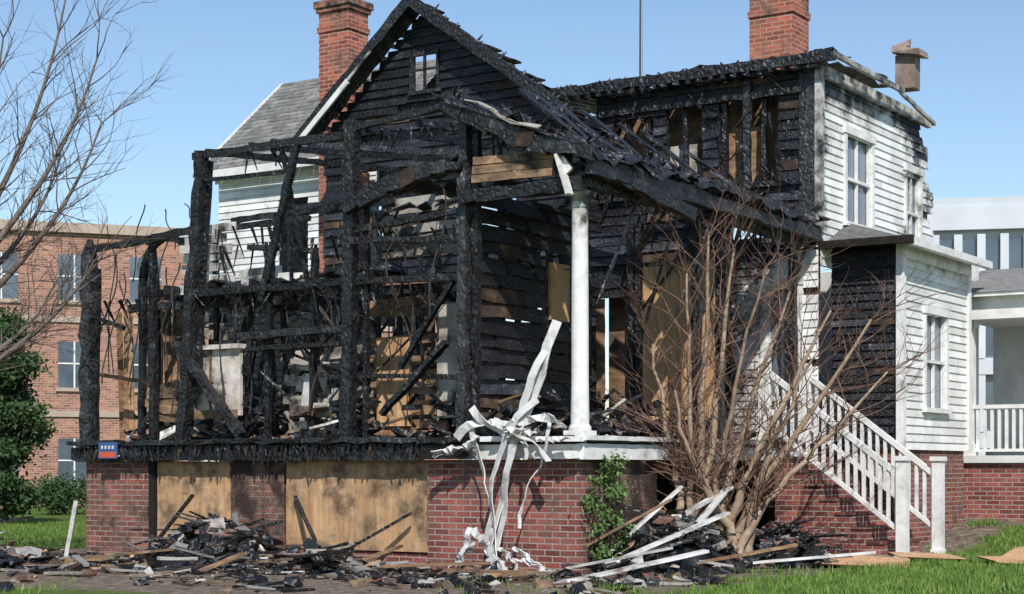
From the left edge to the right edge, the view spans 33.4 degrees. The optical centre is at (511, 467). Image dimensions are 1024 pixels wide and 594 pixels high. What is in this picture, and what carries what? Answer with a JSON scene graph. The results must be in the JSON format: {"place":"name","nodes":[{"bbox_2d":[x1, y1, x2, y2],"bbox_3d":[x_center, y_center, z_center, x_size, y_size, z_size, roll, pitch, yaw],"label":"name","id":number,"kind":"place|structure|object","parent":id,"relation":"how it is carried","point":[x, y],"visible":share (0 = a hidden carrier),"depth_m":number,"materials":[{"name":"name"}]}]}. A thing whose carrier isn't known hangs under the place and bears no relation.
{"place":"outdoors","nodes":[
{"label":"outdoors","id":0,"kind":"place"},
{"bbox_2d":[0,219,505,506],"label":"brick building","id":1,"kind":"structure","parent":0,"point":[60,387],"depth_m":70.44,"materials":[{"name":"brick"}]},
{"bbox_2d":[261,171,378,403],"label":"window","id":2,"kind":"structure","parent":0,"point":[297,267],"depth_m":43.42,"materials":[{"name":"black glass"}]},
{"bbox_2d":[0,517,1023,593],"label":"grass","id":3,"kind":"structure","parent":0,"point":[884,580],"depth_m":24.12,"materials":[{"name":"green plant"}]},
{"bbox_2d":[0,506,1023,593],"bbox_3d":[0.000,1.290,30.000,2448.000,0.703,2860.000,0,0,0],"label":"ground","id":4,"kind":"structure","parent":0,"point":[113,583],"depth_m":23.96,"materials":[{"name":"green plant"}]},
{"bbox_2d":[0,305,62,524],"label":"evergreen tree","id":5,"kind":"object","parent":4,"relation":"on","point":[16,406],"visible":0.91,"depth_m":47.66,"materials":[{"name":"green plant"}]},
{"bbox_2d":[0,531,76,558],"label":"charred debris pile","id":6,"kind":"object","parent":4,"relation":"on","point":[48,553],"visible":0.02,"depth_m":28.95,"materials":[{"name":"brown wood"}]},
{"bbox_2d":[0,540,109,571],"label":"charred debris pile","id":7,"kind":"object","parent":4,"relation":"on","point":[14,557],"visible":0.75,"depth_m":26.67,"materials":[{"name":"grey wood"}]},
{"bbox_2d":[30,466,85,514],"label":"evergreen shrub","id":8,"kind":"object","parent":4,"relation":"on","point":[61,497],"visible":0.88,"depth_m":57.51,"materials":[{"name":"green plant"}]},
{"bbox_2d":[0,0,182,379],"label":"bare tree","id":9,"kind":"object","parent":4,"relation":"on","point":[35,241],"visible":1,"depth_m":30.12,"materials":[{"name":"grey plant"}]},
{"bbox_2d":[118,511,302,569],"bbox_3d":[-4.749,1.254,27.636,4.309,1.111,3.180,0,0,31],"label":"charred debris pile","id":10,"kind":"object","parent":4,"relation":"on","point":[211,538],"visible":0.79,"depth_m":27.28,"materials":[{"name":"brown wood"}]},
{"bbox_2d":[225,538,409,573],"bbox_3d":[-2.956,1.416,26.299,3.368,0.646,2.405,0,0,41],"label":"charred debris pile","id":11,"kind":"object","parent":4,"relation":"on","point":[326,562],"visible":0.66,"depth_m":26.22,"materials":[{"name":"brown wood"}]},
{"bbox_2d":[0,546,744,593],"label":"scattered debris","id":12,"kind":"object","parent":4,"relation":"on","point":[431,578],"visible":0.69,"depth_m":23.90,"materials":[{"name":"brown wood"}]},
{"bbox_2d":[0,485,875,582],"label":"loose planks","id":13,"kind":"object","parent":4,"relation":"on","point":[716,499],"visible":0.84,"depth_m":25.51,"materials":[{"name":"white paint"}]},
{"bbox_2d":[149,461,768,546],"bbox_3d":[-0.689,0.740,28.997,11.600,1.720,6.208,0,0,-4],"label":"crawlspace lining","id":14,"kind":"object","parent":4,"relation":"on","point":[665,487],"visible":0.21,"depth_m":30.00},
{"bbox_2d":[431,319,570,570],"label":"hanging siding strips","id":15,"kind":"object","parent":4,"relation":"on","point":[513,429],"visible":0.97,"depth_m":25.28,"materials":[{"name":"white paint"}]},
{"bbox_2d":[86,449,963,573],"bbox_3d":[-0.858,0.750,34.937,17.100,2.300,14.300,0,0,33],"label":"brick foundation","id":16,"kind":"object","parent":4,"relation":"on","point":[552,532],"visible":0.24,"depth_m":26.59,"materials":[{"name":"red brick"}]},
{"bbox_2d":[157,460,427,551],"bbox_3d":[-3.764,0.690,28.372,5.890,1.620,0.035,0,0,33],"label":"plywood boarding","id":17,"kind":"object","parent":16,"relation":"attached to","point":[348,501],"visible":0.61,"depth_m":27.78,"materials":[{"name":"beige wood"}]},
{"bbox_2d":[218,171,376,429],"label":"wing siding","id":18,"kind":"object","parent":16,"relation":"on","point":[246,198],"visible":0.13,"depth_m":40.51,"materials":[{"name":"white wood"}]},
{"bbox_2d":[193,59,508,184],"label":"shingle roof","id":19,"kind":"structure","parent":18,"relation":"on","point":[295,105],"depth_m":41.64,"materials":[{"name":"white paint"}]},
{"bbox_2d":[313,0,373,295],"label":"brick chimney","id":20,"kind":"object","parent":19,"relation":"on","point":[343,31],"visible":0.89,"depth_m":38.32,"materials":[{"name":"brick"}]},
{"bbox_2d":[66,435,813,465],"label":"porch deck","id":21,"kind":"structure","parent":16,"relation":"on","point":[373,448],"depth_m":27.34,"materials":[{"name":"black wood"}]},
{"bbox_2d":[98,442,119,458],"bbox_3d":[-7.097,-0.305,30.237,0.470,0.290,0.206,0,0,33],"label":"warning sign","id":22,"kind":"object","parent":21,"relation":"attached to","point":[107,450],"visible":1,"depth_m":30.15,"materials":[{"name":"blue metal"}]},
{"bbox_2d":[78,94,623,440],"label":"charred frame timbers","id":23,"kind":"object","parent":21,"relation":"on","point":[269,295],"visible":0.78,"depth_m":28.71,"materials":[{"name":"black wood"}]},
{"bbox_2d":[116,194,627,447],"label":"exposed interior boards","id":24,"kind":"object","parent":21,"relation":"on","point":[384,390],"visible":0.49,"depth_m":29.38,"materials":[{"name":"paint"}]},
{"bbox_2d":[115,383,795,445],"bbox_3d":[-1.195,-0.825,31.287,10.878,1.059,8.316,0,0,33],"label":"fallen debris on deck","id":25,"kind":"object","parent":21,"relation":"on","point":[204,429],"visible":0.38,"depth_m":27.85,"materials":[{"name":"brown wood"}]},
{"bbox_2d":[323,16,715,437],"bbox_3d":[0.125,-4.898,32.403,11.058,9.024,5.239,0,0,72],"label":"charred gable siding","id":26,"kind":"object","parent":21,"relation":"on","point":[513,349],"visible":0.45,"depth_m":30.63,"materials":[{"name":"black wood"}]},
{"bbox_2d":[101,177,454,418],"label":"hanging wires","id":27,"kind":"object","parent":26,"relation":"attached to","point":[172,316],"visible":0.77,"depth_m":29.29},
{"bbox_2d":[293,0,585,155],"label":"gable roof","id":28,"kind":"structure","parent":26,"relation":"on","point":[370,57],"depth_m":35.31,"materials":[{"name":"black wood"}]},
{"bbox_2d":[548,262,715,419],"bbox_3d":[2.683,-2.275,30.666,2.220,2.850,6.025,0,0,20],"label":"plywood door board","id":29,"kind":"object","parent":26,"relation":"on","point":[559,292],"visible":0.55,"depth_m":30.25,"materials":[{"name":"brown wood"}]},
{"bbox_2d":[563,190,596,435],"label":"porch column","id":30,"kind":"structure","parent":21,"relation":"on","point":[579,425],"depth_m":25.19,"materials":[{"name":"white paint"}]},
{"bbox_2d":[431,85,829,442],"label":"burnt porch roof","id":31,"kind":"structure","parent":21,"relation":"on","point":[629,173],"depth_m":26.30,"materials":[{"name":"black wood"}]},
{"bbox_2d":[599,68,940,440],"bbox_3d":[6.109,-3.925,33.691,7.817,7.150,4.595,0,0,-18],"label":"wall sheathing","id":32,"kind":"object","parent":16,"relation":"on","point":[804,153],"depth_m":32.62,"materials":[{"name":"brown wood"}]},
{"bbox_2d":[609,95,779,418],"bbox_3d":[3.994,-3.950,33.748,4.915,6.900,0.440,0,0,33],"label":"interior partition","id":33,"kind":"object","parent":32,"relation":"attached to","point":[616,327],"visible":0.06,"depth_m":34.12,"materials":[{"name":"brown wood"}]},
{"bbox_2d":[831,244,895,449],"bbox_3d":[6.620,-2.240,31.973,1.334,3.810,0.075,0,0,33],"label":"scorched bay siding","id":34,"kind":"object","parent":32,"relation":"attached to","point":[875,261],"visible":0.71,"depth_m":31.94,"materials":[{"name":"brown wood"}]},
{"bbox_2d":[551,46,992,450],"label":"roof edges and trim","id":35,"kind":"object","parent":16,"relation":"on","point":[856,78],"visible":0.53,"depth_m":32.57,"materials":[{"name":"white paint"}]},
{"bbox_2d":[748,0,810,69],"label":"brick chimney","id":36,"kind":"object","parent":35,"relation":"on","point":[778,27],"visible":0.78,"depth_m":34.48,"materials":[{"name":"brick"}]},
{"bbox_2d":[891,39,928,91],"bbox_3d":[8.309,-8.474,35.861,0.753,1.047,0.698,0,0,33],"label":"chimney cap","id":37,"kind":"object","parent":35,"relation":"on","point":[907,67],"visible":0.95,"depth_m":35.70,"materials":[{"name":"concrete"}]},
{"bbox_2d":[731,79,967,450],"bbox_3d":[7.269,-3.919,34.600,3.255,7.162,6.129,0,0,33],"label":"white clapboard siding","id":38,"kind":"object","parent":16,"relation":"on","point":[899,140],"visible":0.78,"depth_m":32.87,"materials":[{"name":"paint"}]},
{"bbox_2d":[757,276,803,401],"bbox_3d":[5.240,-2.430,32.535,0.930,2.340,0.620,0,0,33],"label":"porch window","id":39,"kind":"structure","parent":38,"relation":"attached to","point":[765,312],"depth_m":32.46,"materials":[{"name":"white paint"}]},
{"bbox_2d":[842,124,876,229],"bbox_3d":[6.612,-5.630,33.560,0.620,1.940,1.600,0,0,33],"label":"window","id":40,"kind":"structure","parent":38,"relation":"attached to","point":[858,161],"depth_m":33.47,"materials":[{"name":"white paint"}]},
{"bbox_2d":[903,162,923,238],"bbox_3d":[8.259,-5.380,36.068,0.620,1.940,1.100,0,0,33],"label":"window","id":41,"kind":"structure","parent":38,"relation":"attached to","point":[913,206],"depth_m":36.13,"materials":[{"name":"white paint"}]},
{"bbox_2d":[921,305,951,413],"bbox_3d":[8.027,-2.080,33.200,0.620,2.040,1.450,0,0,33],"label":"bay window","id":42,"kind":"structure","parent":38,"relation":"attached to","point":[936,370],"depth_m":33.23,"materials":[{"name":"white paint"}]},
{"bbox_2d":[570,449,637,571],"bbox_3d":[1.545,0.661,25.532,0.768,1.892,1.531,0,0,33],"label":"ivy vine","id":43,"kind":"object","parent":4,"relation":"on","point":[603,513],"visible":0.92,"depth_m":25.36,"materials":[{"name":"green plant"}]},
{"bbox_2d":[639,0,642,75],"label":"radio mast","id":44,"kind":"object","parent":4,"relation":"on","point":[640,41],"depth_m":149.95,"materials":[{"name":"metal"}]},
{"bbox_2d":[564,505,771,578],"bbox_3d":[2.424,1.160,26.295,2.865,1.174,5.702,0,0,25],"label":"charred debris pile","id":45,"kind":"object","parent":4,"relation":"on","point":[660,524],"visible":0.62,"depth_m":25.52,"materials":[{"name":"brown wood"}]},
{"bbox_2d":[570,163,981,559],"bbox_3d":[4.233,-1.647,27.110,6.640,6.660,3.867,0,0,0],"label":"bare crape myrtle tree","id":46,"kind":"object","parent":4,"relation":"on","point":[703,480],"visible":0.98,"depth_m":27.05,"materials":[{"name":"brown plant"}]},
{"bbox_2d":[735,518,852,568],"bbox_3d":[4.522,1.280,28.355,2.431,0.918,3.589,0,0,22],"label":"charred debris pile","id":47,"kind":"object","parent":4,"relation":"on","point":[773,534],"visible":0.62,"depth_m":27.49,"materials":[{"name":"brown wood"}]},
{"bbox_2d":[758,358,946,556],"bbox_3d":[6.094,-0.150,30.521,2.770,3.600,2.030,0,0,33],"label":"stair railing","id":48,"kind":"object","parent":4,"relation":"on","point":[896,483],"visible":0.69,"depth_m":30.24,"materials":[{"name":"white paint"}]},
{"bbox_2d":[774,456,934,559],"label":"brick steps","id":49,"kind":"structure","parent":4,"relation":"on","point":[823,500],"depth_m":30.05,"materials":[{"name":"brick"}]},
{"bbox_2d":[819,555,909,567],"bbox_3d":[5.653,1.514,27.618,1.687,0.132,1.118,2,1,22],"label":"plywood sheet","id":50,"kind":"object","parent":4,"relation":"on","point":[859,559],"visible":0.5,"depth_m":27.60,"materials":[{"name":"beige wood"}]},
{"bbox_2d":[804,265,1023,520],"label":"porch","id":51,"kind":"object","parent":4,"relation":"on","point":[994,486],"visible":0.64,"depth_m":35.35,"materials":[{"name":"white paint"}]},
{"bbox_2d":[887,552,971,560],"bbox_3d":[6.948,1.478,28.463,1.288,0.076,0.894,2,0,-7],"label":"plywood sheet","id":52,"kind":"object","parent":4,"relation":"on","point":[910,555],"visible":0.93,"depth_m":28.33,"materials":[{"name":"beige wood"}]},
{"bbox_2d":[927,196,1023,455],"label":"office building","id":53,"kind":"structure","parent":4,"relation":"on","point":[991,229],"depth_m":95.21,"materials":[{"name":"white concrete"}]},
{"bbox_2d":[976,556,1023,563],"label":"plywood sheet","id":54,"kind":"object","parent":4,"relation":"on","point":[1001,559],"visible":1,"depth_m":27.60,"materials":[{"name":"beige wood"}]},
{"bbox_2d":[1002,547,1023,556],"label":"plywood sheet","id":55,"kind":"object","parent":4,"relation":"on","point":[1017,552],"visible":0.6,"depth_m":29.09,"materials":[{"name":"beige wood"}]},
{"bbox_2d":[0,0,1023,459],"label":"sky","id":56,"kind":"structure","parent":0,"point":[230,55],"materials":[{"name":"blue"}]},
{"bbox_2d":[326,41,724,438],"bbox_3d":[0.165,-4.900,32.462,10.975,9.000,5.340,0,0,73],"label":"charred sheathing","id":57,"kind":"object","parent":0,"point":[334,184],"visible":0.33,"depth_m":30.76,"materials":[{"name":"black wood"}]},
{"bbox_2d":[596,71,798,439],"bbox_3d":[3.578,-3.952,33.362,4.444,7.136,0.092,0,0,33],"label":"charred clapboard siding","id":58,"kind":"object","parent":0,"point":[615,218],"visible":0.38,"depth_m":33.19,"materials":[{"name":"black wood"}]}
]}

